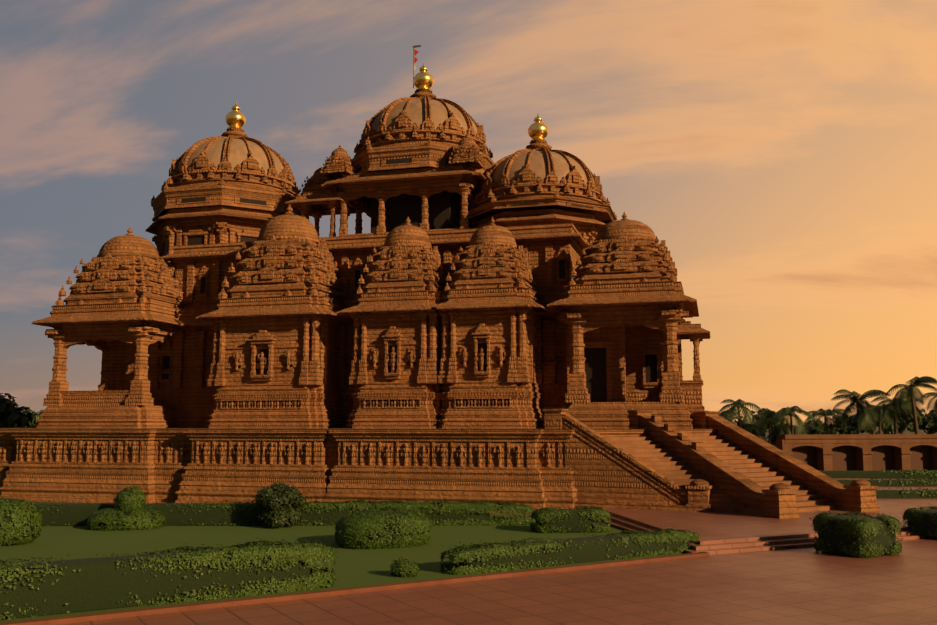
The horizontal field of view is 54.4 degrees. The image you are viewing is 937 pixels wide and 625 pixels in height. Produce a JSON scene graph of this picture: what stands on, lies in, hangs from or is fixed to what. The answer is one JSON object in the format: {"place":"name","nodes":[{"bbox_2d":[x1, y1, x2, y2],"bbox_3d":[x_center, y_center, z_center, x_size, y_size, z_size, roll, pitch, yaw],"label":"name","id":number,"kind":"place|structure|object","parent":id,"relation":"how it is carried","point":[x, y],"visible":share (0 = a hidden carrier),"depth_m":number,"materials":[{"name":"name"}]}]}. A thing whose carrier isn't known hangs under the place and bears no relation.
{"place":"outdoors","nodes":[
{"label":"outdoors","id":0,"kind":"place"},
{"bbox_2d":[0,502,685,622],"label":"lawn","id":1,"kind":"structure","parent":0,"point":[351,567],"depth_m":40.11,"materials":[{"name":"green plant"}]},
{"bbox_2d":[0,471,936,619],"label":"hedges","id":2,"kind":"object","parent":1,"relation":"on","point":[100,583],"visible":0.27,"depth_m":34.54,"materials":[{"name":"green plant"}]},
{"bbox_2d":[0,469,936,619],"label":"hedge leaves","id":3,"kind":"object","parent":2,"relation":"on","point":[310,554],"visible":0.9,"depth_m":37.62,"materials":[{"name":"green plant"}]},
{"bbox_2d":[0,393,936,527],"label":"tree","id":4,"kind":"object","parent":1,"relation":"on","point":[7,416],"depth_m":131.50,"materials":[{"name":"green plant"}]},
{"bbox_2d":[776,434,936,470],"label":"arcade","id":5,"kind":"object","parent":1,"relation":"on","point":[863,444],"depth_m":92.78,"materials":[{"name":"stone"}]},
{"bbox_2d":[0,0,936,426],"label":"sky","id":6,"kind":"structure","parent":0,"point":[782,154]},
{"bbox_2d":[59,538,936,624],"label":"paving","id":7,"kind":"structure","parent":0,"point":[804,586],"depth_m":27.57,"materials":[{"name":"stone"}]},
{"bbox_2d":[0,522,709,624],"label":"kerb","id":8,"kind":"structure","parent":7,"relation":"on","point":[184,607],"depth_m":28.19,"materials":[{"name":"stone"}]},
{"bbox_2d":[0,428,716,514],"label":"plinth","id":9,"kind":"structure","parent":7,"relation":"on","point":[189,465],"depth_m":58.59,"materials":[{"name":"stone"}]},
{"bbox_2d":[31,89,710,428],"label":"temple","id":10,"kind":"structure","parent":9,"relation":"on","point":[436,306],"depth_m":74.39,"materials":[{"name":"brown stone"}]},
{"bbox_2d":[77,316,678,340],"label":"temple soffits","id":11,"kind":"object","parent":10,"relation":"attached to","point":[168,335],"depth_m":72.75,"materials":[{"name":"brown stone"}]},
{"bbox_2d":[177,99,594,187],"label":"domes","id":12,"kind":"structure","parent":10,"relation":"attached to","point":[415,112],"depth_m":85.77,"materials":[{"name":"brown stone"}]},
{"bbox_2d":[225,63,548,140],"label":"finials","id":13,"kind":"object","parent":12,"relation":"on","point":[422,79],"visible":0.94,"depth_m":90.43,"materials":[{"name":"gold metal"}]},
{"bbox_2d":[156,158,657,407],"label":"temple recesses","id":14,"kind":"object","parent":10,"relation":"attached to","point":[444,209],"visible":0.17,"depth_m":84.40,"materials":[{"name":"black stone"}]},
{"bbox_2d":[413,45,420,87],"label":"flagpole","id":15,"kind":"object","parent":10,"relation":"attached to","point":[415,46],"visible":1,"depth_m":91.62,"materials":[{"name":"grey metal"}]},
{"bbox_2d":[414,49,418,70],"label":"temple flag","id":16,"kind":"object","parent":15,"relation":"attached to","point":[415,53],"depth_m":91.66,"materials":[{"name":"red fabric"}]},
{"bbox_2d":[541,409,879,518],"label":"stairs balustrades","id":17,"kind":"object","parent":7,"relation":"on","point":[607,473],"visible":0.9,"depth_m":53.47,"materials":[{"name":"brown stone"}]},
{"bbox_2d":[605,433,837,513],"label":"stair steps","id":18,"kind":"structure","parent":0,"point":[655,455],"depth_m":55.25,"materials":[{"name":"brown stone"}]},
{"bbox_2d":[602,478,936,554],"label":"platform paving","id":19,"kind":"structure","parent":0,"point":[722,533],"depth_m":44.31,"materials":[{"name":"stone"}]},
{"bbox_2d":[760,427,936,440],"bbox_3d":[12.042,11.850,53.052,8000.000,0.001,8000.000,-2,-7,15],"label":"shrubs","id":20,"kind":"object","parent":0,"point":[877,429],"depth_m":686.45,"materials":[{"name":"green plant"}]},
{"bbox_2d":[718,376,936,443],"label":"palm","id":21,"kind":"object","parent":20,"relation":"on","point":[779,418],"depth_m":109.99,"materials":[{"name":"green plant"}]},
{"bbox_2d":[792,445,932,470],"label":"arcade back wall","id":22,"kind":"structure","parent":0,"point":[844,458],"depth_m":94.35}
]}

